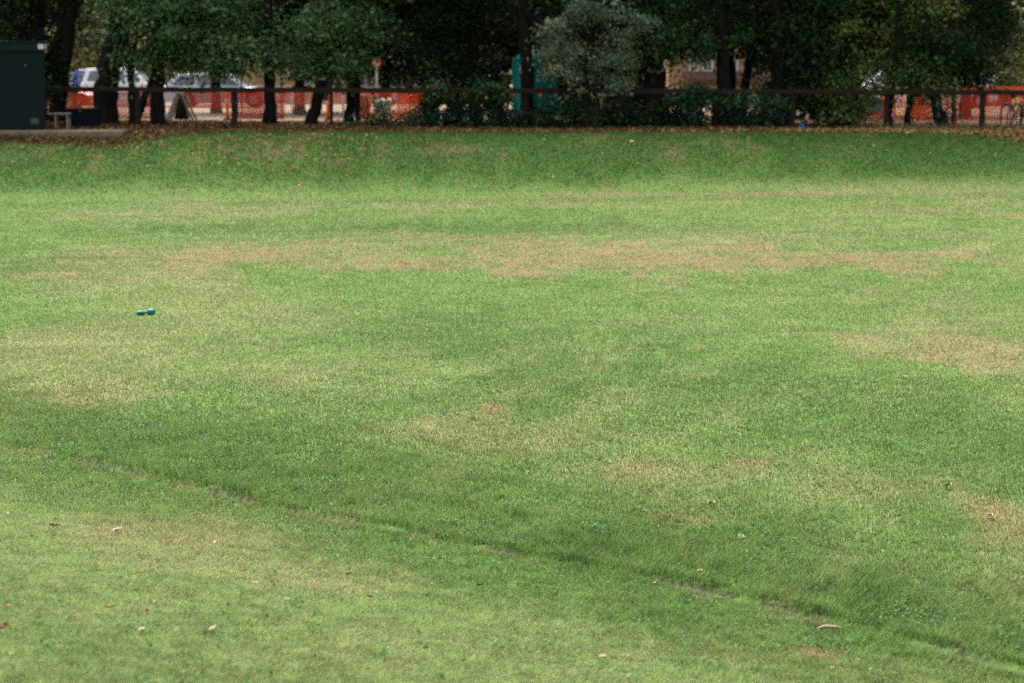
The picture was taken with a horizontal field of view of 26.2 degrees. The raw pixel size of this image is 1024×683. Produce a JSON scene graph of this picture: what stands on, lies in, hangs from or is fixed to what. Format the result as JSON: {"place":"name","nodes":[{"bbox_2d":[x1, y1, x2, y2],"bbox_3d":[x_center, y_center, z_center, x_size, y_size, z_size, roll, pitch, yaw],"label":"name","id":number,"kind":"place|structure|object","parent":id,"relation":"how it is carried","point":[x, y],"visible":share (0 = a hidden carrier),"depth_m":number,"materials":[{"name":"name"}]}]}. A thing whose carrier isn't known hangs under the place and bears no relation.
{"place":"outdoors","nodes":[
{"label":"outdoors","id":0,"kind":"place"},
{"bbox_2d":[243,56,442,102],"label":"tan building","id":1,"kind":"structure","parent":0,"point":[290,84],"depth_m":109.23,"materials":[{"name":"brick"}]},
{"bbox_2d":[0,373,1023,682],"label":"grass","id":2,"kind":"structure","parent":0,"point":[594,559],"depth_m":15.41,"materials":[{"name":"plant"}]},
{"bbox_2d":[0,71,1023,682],"bbox_3d":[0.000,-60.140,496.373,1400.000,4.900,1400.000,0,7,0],"label":"ground","id":3,"kind":"structure","parent":0,"point":[518,259],"depth_m":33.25,"materials":[{"name":"plant"}]},
{"bbox_2d":[0,0,84,51],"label":"shade tree","id":4,"kind":"object","parent":3,"relation":"on","point":[35,23],"visible":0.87,"depth_m":69.08,"materials":[{"name":"green plant"}]},
{"bbox_2d":[0,0,89,40],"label":"background tree","id":5,"kind":"object","parent":3,"relation":"on","point":[14,29],"visible":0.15,"depth_m":75.46,"materials":[{"name":"green plant"}]},
{"bbox_2d":[45,93,51,119],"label":"dark bush","id":6,"kind":"object","parent":3,"relation":"on","point":[47,107],"visible":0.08,"depth_m":69.05,"materials":[{"name":"green plant"}]},
{"bbox_2d":[0,0,107,120],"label":"shade tree","id":7,"kind":"object","parent":3,"relation":"on","point":[58,56],"visible":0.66,"depth_m":68.24,"materials":[{"name":"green plant"}]},
{"bbox_2d":[1,0,107,58],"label":"background tree","id":8,"kind":"object","parent":3,"relation":"on","point":[78,29],"visible":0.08,"depth_m":79.49,"materials":[{"name":"green plant"}]},
{"bbox_2d":[0,129,135,137],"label":"concrete pad","id":9,"kind":"object","parent":3,"relation":"on","point":[97,133],"visible":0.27,"depth_m":62.15,"materials":[{"name":"concrete"}]},
{"bbox_2d":[0,41,45,129],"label":"shed","id":10,"kind":"structure","parent":9,"relation":"on","point":[22,89],"depth_m":62.74,"materials":[{"name":"paint"}]},
{"bbox_2d":[47,113,71,128],"bbox_3d":[-13.059,-6.359,63.501,0.633,0.472,0.420,0,7,0],"label":"bench","id":11,"kind":"object","parent":9,"relation":"on","point":[58,115],"visible":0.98,"depth_m":63.33,"materials":[{"name":"grey wood"}]},
{"bbox_2d":[63,108,101,127],"bbox_3d":[-12.617,-6.563,64.670,1.005,0.588,0.770,0,7,0],"label":"storage box","id":12,"kind":"object","parent":9,"relation":"on","point":[85,117],"visible":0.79,"depth_m":64.34,"materials":[{"name":"plastic"}]},
{"bbox_2d":[46,76,92,106],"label":"parked car","id":13,"kind":"object","parent":3,"relation":"on","point":[82,93],"visible":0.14,"depth_m":86.62,"materials":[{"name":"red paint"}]},
{"bbox_2d":[66,94,93,107],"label":"safety netting","id":14,"kind":"object","parent":3,"relation":"on","point":[83,100],"visible":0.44,"depth_m":74.60,"materials":[{"name":"plastic"}]},
{"bbox_2d":[69,69,91,104],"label":"parked car","id":15,"kind":"object","parent":3,"relation":"on","point":[81,72],"visible":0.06,"depth_m":99.56,"materials":[{"name":"blue paint"}]},
{"bbox_2d":[45,0,151,74],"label":"tree","id":16,"kind":"object","parent":3,"relation":"on","point":[83,60],"visible":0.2,"depth_m":110.19,"materials":[{"name":"green plant"}]},
{"bbox_2d":[69,8,174,85],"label":"tree","id":17,"kind":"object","parent":3,"relation":"on","point":[167,81],"depth_m":113.12,"materials":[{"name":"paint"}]},
{"bbox_2d":[80,68,165,104],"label":"parked car","id":18,"kind":"object","parent":3,"relation":"on","point":[88,80],"visible":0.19,"depth_m":96.52,"materials":[{"name":"white paint"}]},
{"bbox_2d":[90,17,175,123],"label":"forked tree","id":19,"kind":"object","parent":3,"relation":"on","point":[125,42],"visible":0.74,"depth_m":66.60,"materials":[{"name":"green plant"}]},
{"bbox_2d":[117,92,150,118],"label":"safety netting","id":20,"kind":"object","parent":3,"relation":"on","point":[127,107],"visible":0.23,"depth_m":74.57,"materials":[{"name":"plastic"}]},
{"bbox_2d":[17,0,273,124],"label":"shade tree","id":21,"kind":"object","parent":3,"relation":"on","point":[106,102],"visible":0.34,"depth_m":66.85,"materials":[{"name":"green plant"}]},
{"bbox_2d":[136,309,155,314],"bbox_3d":[-5.089,-0.409,30.588,0.272,0.094,0.092,-2,7,-14],"label":"dog toy","id":22,"kind":"object","parent":3,"relation":"on","point":[149,311],"visible":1,"depth_m":30.57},
{"bbox_2d":[165,92,197,120],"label":"trestle","id":23,"kind":"object","parent":3,"relation":"on","point":[179,109],"visible":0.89,"depth_m":71.24,"materials":[{"name":"white paint"}]},
{"bbox_2d":[82,0,292,125],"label":"shade tree","id":24,"kind":"object","parent":3,"relation":"on","point":[184,43],"visible":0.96,"depth_m":66.02,"materials":[{"name":"green plant"}]},
{"bbox_2d":[182,92,230,107],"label":"safety netting","id":25,"kind":"object","parent":3,"relation":"on","point":[206,100],"visible":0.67,"depth_m":74.55,"materials":[{"name":"plastic"}]},
{"bbox_2d":[136,2,283,112],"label":"background tree","id":26,"kind":"object","parent":3,"relation":"on","point":[218,83],"depth_m":83.32,"materials":[{"name":"green plant"}]},
{"bbox_2d":[164,72,279,106],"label":"parked car","id":27,"kind":"object","parent":3,"relation":"on","point":[198,83],"visible":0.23,"depth_m":94.56,"materials":[{"name":"silver metal"}]},
{"bbox_2d":[224,92,230,119],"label":"marker post","id":28,"kind":"object","parent":3,"relation":"on","point":[227,105],"visible":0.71,"depth_m":73.14,"materials":[{"name":"orange plastic"}]},
{"bbox_2d":[237,92,284,118],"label":"safety netting","id":29,"kind":"object","parent":3,"relation":"on","point":[281,101],"visible":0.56,"depth_m":74.62,"materials":[{"name":"plastic"}]},
{"bbox_2d":[164,92,361,117],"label":"wire fence","id":30,"kind":"object","parent":3,"relation":"on","point":[292,112],"visible":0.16,"depth_m":76.18,"materials":[{"name":"metal"}]},
{"bbox_2d":[195,0,336,123],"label":"shade tree","id":31,"kind":"object","parent":3,"relation":"on","point":[269,68],"visible":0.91,"depth_m":66.28,"materials":[{"name":"green plant"}]},
{"bbox_2d":[283,94,344,103],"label":"safety netting","id":32,"kind":"object","parent":3,"relation":"on","point":[309,101],"visible":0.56,"depth_m":75.66,"materials":[{"name":"plastic"}]},
{"bbox_2d":[324,96,329,119],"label":"marker post","id":33,"kind":"object","parent":3,"relation":"on","point":[327,111],"visible":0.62,"depth_m":73.36,"materials":[{"name":"orange plastic"}]},
{"bbox_2d":[237,0,433,114],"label":"background tree","id":34,"kind":"object","parent":3,"relation":"on","point":[298,108],"visible":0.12,"depth_m":80.83,"materials":[{"name":"green plant"}]},
{"bbox_2d":[257,0,433,125],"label":"leaning tree","id":35,"kind":"object","parent":3,"relation":"on","point":[337,37],"visible":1,"depth_m":66.02,"materials":[{"name":"green plant"}]},
{"bbox_2d":[304,0,421,112],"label":"background tree","id":36,"kind":"object","parent":3,"relation":"on","point":[391,45],"visible":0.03,"depth_m":84.50,"materials":[{"name":"green plant"}]},
{"bbox_2d":[335,108,394,126],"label":"ivy bush","id":37,"kind":"object","parent":3,"relation":"on","point":[350,123],"visible":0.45,"depth_m":65.69,"materials":[{"name":"green plant"}]},
{"bbox_2d":[360,94,371,115],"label":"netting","id":38,"kind":"object","parent":3,"relation":"on","point":[363,99],"visible":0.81,"depth_m":73.39,"materials":[{"name":"orange fabric"}]},
{"bbox_2d":[209,92,541,99],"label":"pennant string","id":39,"kind":"object","parent":3,"relation":"on","point":[258,93],"visible":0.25,"depth_m":73.74,"materials":[{"name":"orange plastic"}]},
{"bbox_2d":[372,58,380,98],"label":"round sign","id":40,"kind":"object","parent":3,"relation":"on","point":[377,65],"visible":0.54,"depth_m":79.32,"materials":[{"name":"white paint"}]},
{"bbox_2d":[373,98,391,117],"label":"cloth sheet","id":41,"kind":"object","parent":3,"relation":"on","point":[386,107],"visible":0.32,"depth_m":73.59,"materials":[{"name":"white paint"}]},
{"bbox_2d":[344,0,421,122],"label":"twin tree","id":42,"kind":"object","parent":3,"relation":"on","point":[353,102],"visible":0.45,"depth_m":67.44,"materials":[{"name":"green plant"}]},
{"bbox_2d":[341,0,440,107],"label":"background tree","id":43,"kind":"object","parent":3,"relation":"on","point":[390,69],"visible":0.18,"depth_m":84.89,"materials":[{"name":"green plant"}]},
{"bbox_2d":[360,93,423,119],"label":"safety netting","id":44,"kind":"object","parent":3,"relation":"on","point":[391,97],"visible":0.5,"depth_m":74.10,"materials":[{"name":"plastic"}]},
{"bbox_2d":[360,92,439,128],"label":"ivy bush","id":45,"kind":"object","parent":3,"relation":"on","point":[378,109],"visible":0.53,"depth_m":65.40,"materials":[{"name":"green plant"}]},
{"bbox_2d":[357,102,460,127],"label":"ivy bush","id":46,"kind":"object","parent":3,"relation":"on","point":[441,123],"visible":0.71,"depth_m":65.53,"materials":[{"name":"green plant"}]},
{"bbox_2d":[397,93,424,119],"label":"safety netting","id":47,"kind":"object","parent":3,"relation":"on","point":[405,99],"visible":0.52,"depth_m":73.42,"materials":[{"name":"plastic"}]},
{"bbox_2d":[406,75,453,126],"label":"ivy bush","id":48,"kind":"object","parent":3,"relation":"on","point":[435,105],"visible":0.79,"depth_m":65.70,"materials":[{"name":"green plant"}]},
{"bbox_2d":[378,0,512,94],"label":"background tree","id":49,"kind":"object","parent":3,"relation":"on","point":[420,80],"visible":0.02,"depth_m":86.79,"materials":[{"name":"green plant"}]},
{"bbox_2d":[393,0,515,110],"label":"background tree","id":50,"kind":"object","parent":3,"relation":"on","point":[497,66],"visible":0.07,"depth_m":86.04,"materials":[{"name":"green plant"}]},
{"bbox_2d":[408,76,511,104],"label":"parked car","id":51,"kind":"object","parent":3,"relation":"on","point":[481,101],"visible":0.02,"depth_m":90.58,"materials":[{"name":"paint"}]},
{"bbox_2d":[366,0,567,121],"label":"shade tree","id":52,"kind":"object","parent":3,"relation":"on","point":[459,37],"visible":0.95,"depth_m":68.11,"materials":[{"name":"green plant"}]},
{"bbox_2d":[436,94,506,127],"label":"ivy bush","id":53,"kind":"object","parent":3,"relation":"on","point":[460,114],"visible":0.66,"depth_m":65.80,"materials":[{"name":"green plant"}]},
{"bbox_2d":[437,80,522,126],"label":"ivy sprays","id":54,"kind":"object","parent":3,"relation":"on","point":[498,87],"visible":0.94,"depth_m":65.32,"materials":[{"name":"green plant"}]},
{"bbox_2d":[499,75,508,110],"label":"notice board","id":55,"kind":"object","parent":3,"relation":"on","point":[504,77],"visible":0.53,"depth_m":87.36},
{"bbox_2d":[462,69,555,127],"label":"ivy bush","id":56,"kind":"object","parent":3,"relation":"on","point":[516,120],"visible":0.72,"depth_m":65.81,"materials":[{"name":"green plant"}]},
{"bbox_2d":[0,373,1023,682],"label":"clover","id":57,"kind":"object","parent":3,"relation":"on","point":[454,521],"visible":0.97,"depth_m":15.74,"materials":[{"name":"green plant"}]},
{"bbox_2d":[0,119,1023,146],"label":"leaf litter","id":58,"kind":"object","parent":3,"relation":"on","point":[208,125],"visible":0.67,"depth_m":64.04,"materials":[{"name":"plant"}]},
{"bbox_2d":[0,133,1023,199],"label":"scattered leaves","id":59,"kind":"object","parent":3,"relation":"on","point":[247,138],"visible":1,"depth_m":60.10,"materials":[{"name":"brown plant"}]},
{"bbox_2d":[479,0,548,109],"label":"background tree","id":60,"kind":"object","parent":3,"relation":"on","point":[509,47],"visible":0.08,"depth_m":88.75,"materials":[{"name":"green plant"}]},
{"bbox_2d":[45,86,1023,129],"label":"post and rail fence","id":61,"kind":"object","parent":3,"relation":"on","point":[523,91],"visible":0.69,"depth_m":65.46,"materials":[{"name":"wood"}]},
{"bbox_2d":[512,50,557,114],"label":"portable toilet","id":62,"kind":"object","parent":3,"relation":"on","point":[517,84],"visible":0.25,"depth_m":82.15,"materials":[{"name":"teal plastic"}]},
{"bbox_2d":[537,62,551,109],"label":"door","id":63,"kind":"structure","parent":62,"relation":"in","point":[540,84],"depth_m":81.94,"materials":[{"name":"teal plastic"}]},
{"bbox_2d":[481,0,600,114],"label":"background tree","id":64,"kind":"object","parent":3,"relation":"on","point":[534,48],"visible":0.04,"depth_m":82.86,"materials":[{"name":"green plant"}]},
{"bbox_2d":[454,0,628,120],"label":"shade tree","id":65,"kind":"object","parent":3,"relation":"on","point":[526,16],"visible":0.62,"depth_m":66.24,"materials":[{"name":"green plant"}]},
{"bbox_2d":[521,92,606,128],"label":"ivy bush","id":66,"kind":"object","parent":3,"relation":"on","point":[546,119],"visible":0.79,"depth_m":65.33,"materials":[{"name":"green plant"}]},
{"bbox_2d":[509,0,669,127],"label":"silver shrub","id":67,"kind":"object","parent":3,"relation":"on","point":[586,13],"visible":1,"depth_m":64.85,"materials":[{"name":"green plant"}]},
{"bbox_2d":[498,0,681,117],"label":"background tree","id":68,"kind":"object","parent":3,"relation":"on","point":[597,84],"visible":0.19,"depth_m":75.95,"materials":[{"name":"green plant"}]},
{"bbox_2d":[562,77,678,122],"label":"dark bush","id":69,"kind":"object","parent":3,"relation":"on","point":[597,100],"visible":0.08,"depth_m":68.00,"materials":[{"name":"green plant"}]},
{"bbox_2d":[594,94,680,127],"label":"ivy bush","id":70,"kind":"object","parent":3,"relation":"on","point":[629,119],"visible":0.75,"depth_m":65.77,"materials":[{"name":"green plant"}]},
{"bbox_2d":[601,0,710,106],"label":"background tree","id":71,"kind":"object","parent":3,"relation":"on","point":[677,3],"visible":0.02,"depth_m":80.80,"materials":[{"name":"green plant"}]},
{"bbox_2d":[574,0,748,124],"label":"shade tree","id":72,"kind":"object","parent":3,"relation":"on","point":[649,66],"visible":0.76,"depth_m":67.07,"materials":[{"name":"green plant"}]},
{"bbox_2d":[656,77,724,126],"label":"ivy bush","id":73,"kind":"object","parent":3,"relation":"on","point":[691,111],"visible":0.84,"depth_m":65.67,"materials":[{"name":"green plant"}]},
{"bbox_2d":[679,2,769,99],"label":"background tree","id":74,"kind":"object","parent":3,"relation":"on","point":[732,70],"visible":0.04,"depth_m":83.20,"materials":[{"name":"green plant"}]},
{"bbox_2d":[651,0,800,126],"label":"shade tree","id":75,"kind":"object","parent":3,"relation":"on","point":[723,29],"visible":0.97,"depth_m":66.54,"materials":[{"name":"green plant"}]},
{"bbox_2d":[662,80,790,126],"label":"bush","id":76,"kind":"object","parent":3,"relation":"on","point":[756,103],"visible":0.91,"depth_m":65.26,"materials":[{"name":"green plant"}]},
{"bbox_2d":[703,82,781,127],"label":"ivy bush","id":77,"kind":"object","parent":3,"relation":"on","point":[737,114],"visible":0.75,"depth_m":65.80,"materials":[{"name":"green plant"}]},
{"bbox_2d":[694,0,822,121],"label":"leaning tree","id":78,"kind":"object","parent":3,"relation":"on","point":[749,63],"visible":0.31,"depth_m":68.31,"materials":[{"name":"green plant"}]},
{"bbox_2d":[744,88,789,126],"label":"ivy bush","id":79,"kind":"object","parent":3,"relation":"on","point":[762,115],"visible":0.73,"depth_m":65.79,"materials":[{"name":"green plant"}]},
{"bbox_2d":[662,0,877,125],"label":"shade tree","id":80,"kind":"object","parent":3,"relation":"on","point":[782,59],"visible":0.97,"depth_m":66.65,"materials":[{"name":"green plant"}]},
{"bbox_2d":[711,0,859,118],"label":"background tree","id":81,"kind":"object","parent":3,"relation":"on","point":[765,83],"visible":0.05,"depth_m":76.98,"materials":[{"name":"green plant"}]},
{"bbox_2d":[788,83,850,126],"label":"dark bush","id":82,"kind":"object","parent":3,"relation":"on","point":[811,112],"visible":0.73,"depth_m":67.03,"materials":[{"name":"green plant"}]},
{"bbox_2d":[768,79,877,124],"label":"dark bush","id":83,"kind":"object","parent":3,"relation":"on","point":[865,114],"visible":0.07,"depth_m":68.12,"materials":[{"name":"green plant"}]},
{"bbox_2d":[724,0,931,116],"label":"background tree","id":84,"kind":"object","parent":3,"relation":"on","point":[870,20],"visible":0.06,"depth_m":80.82,"materials":[{"name":"green plant"}]},
{"bbox_2d":[817,625,842,628],"bbox_3d":[1.905,1.711,13.183,0.162,0.024,0.027,0,7,2],"label":"bark strip","id":85,"kind":"object","parent":3,"relation":"on","point":[829,626],"visible":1,"depth_m":13.18,"materials":[{"name":"brown plant"}]},
{"bbox_2d":[730,0,974,126],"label":"shade tree","id":86,"kind":"object","parent":3,"relation":"on","point":[849,105],"visible":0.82,"depth_m":66.61,"materials":[{"name":"green plant"}]},
{"bbox_2d":[861,96,882,118],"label":"green bin","id":87,"kind":"object","parent":3,"relation":"on","point":[880,106],"visible":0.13,"depth_m":77.62,"materials":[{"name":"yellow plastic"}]},
{"bbox_2d":[861,72,905,102],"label":"parked car","id":88,"kind":"object","parent":3,"relation":"on","point":[868,80],"visible":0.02,"depth_m":102.50,"materials":[{"name":"white paint"}]},
{"bbox_2d":[893,95,928,119],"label":"safety netting","id":89,"kind":"object","parent":3,"relation":"on","point":[903,107],"visible":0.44,"depth_m":74.62,"materials":[{"name":"plastic"}]},
{"bbox_2d":[877,0,966,130],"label":"young tree","id":90,"kind":"object","parent":3,"relation":"on","point":[910,99],"visible":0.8,"depth_m":66.14,"materials":[{"name":"green plant"}]},
{"bbox_2d":[895,96,957,127],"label":"weedy bush","id":91,"kind":"object","parent":3,"relation":"on","point":[938,115],"visible":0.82,"depth_m":65.91,"materials":[{"name":"green plant"}]},
{"bbox_2d":[844,0,1022,125],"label":"young tree","id":92,"kind":"object","parent":3,"relation":"on","point":[892,84],"visible":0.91,"depth_m":66.09,"materials":[{"name":"green plant"}]},
{"bbox_2d":[867,0,1005,114],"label":"background tree","id":93,"kind":"object","parent":3,"relation":"on","point":[899,42],"visible":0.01,"depth_m":82.61,"materials":[{"name":"green plant"}]},
{"bbox_2d":[852,0,1023,117],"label":"background tree","id":94,"kind":"object","parent":3,"relation":"on","point":[952,26],"visible":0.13,"depth_m":78.74,"materials":[{"name":"green plant"}]},
{"bbox_2d":[871,0,1005,126],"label":"leaning tree","id":95,"kind":"object","parent":3,"relation":"on","point":[927,47],"visible":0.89,"depth_m":65.97,"materials":[{"name":"green plant"}]},
{"bbox_2d":[856,115,1023,130],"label":"dry grass","id":96,"kind":"structure","parent":3,"relation":"on","point":[958,122],"depth_m":66.24,"materials":[{"name":"plant"}]},
{"bbox_2d":[877,0,1023,124],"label":"shade tree","id":97,"kind":"object","parent":3,"relation":"on","point":[998,29],"visible":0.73,"depth_m":67.15,"materials":[{"name":"green plant"}]},
{"bbox_2d":[905,75,996,107],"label":"parked car","id":98,"kind":"object","parent":3,"relation":"on","point":[971,97],"visible":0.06,"depth_m":98.54,"materials":[{"name":"white paint"}]},
{"bbox_2d":[915,87,1023,120],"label":"safety netting","id":99,"kind":"object","parent":3,"relation":"on","point":[967,110],"visible":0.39,"depth_m":75.57,"materials":[{"name":"plastic"}]},
{"bbox_2d":[959,86,1023,120],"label":"safety netting","id":100,"kind":"object","parent":3,"relation":"on","point":[1012,87],"visible":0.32,"depth_m":75.02,"materials":[{"name":"plastic"}]},
{"bbox_2d":[987,0,1023,105],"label":"tree","id":101,"kind":"object","parent":3,"relation":"on","point":[1018,69],"visible":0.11,"depth_m":106.61,"materials":[{"name":"green plant"}]},
{"bbox_2d":[999,103,1023,126],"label":"bicycle rack","id":102,"kind":"object","parent":3,"relation":"on","point":[1021,109],"visible":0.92,"depth_m":67.26,"materials":[{"name":"metal"}]},
{"bbox_2d":[1007,95,1023,124],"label":"bicycle","id":103,"kind":"object","parent":3,"relation":"on","point":[1017,109],"visible":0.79,"depth_m":67.49,"materials":[{"name":"metal"}]},
{"bbox_2d":[664,17,769,103],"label":"tan building","id":104,"kind":"structure","parent":0,"point":[701,78],"depth_m":105.18,"materials":[{"name":"brick"},{"name":"window glass"},{"name":"white painted frames"}]},
{"bbox_2d":[689,58,698,70],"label":"window","id":105,"kind":"structure","parent":104,"relation":"in","point":[691,66],"depth_m":105.13,"materials":[{"name":"grey glass"}]},
{"bbox_2d":[702,58,712,70],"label":"window","id":106,"kind":"structure","parent":104,"relation":"in","point":[710,61],"depth_m":105.13,"materials":[{"name":"grey glass"}]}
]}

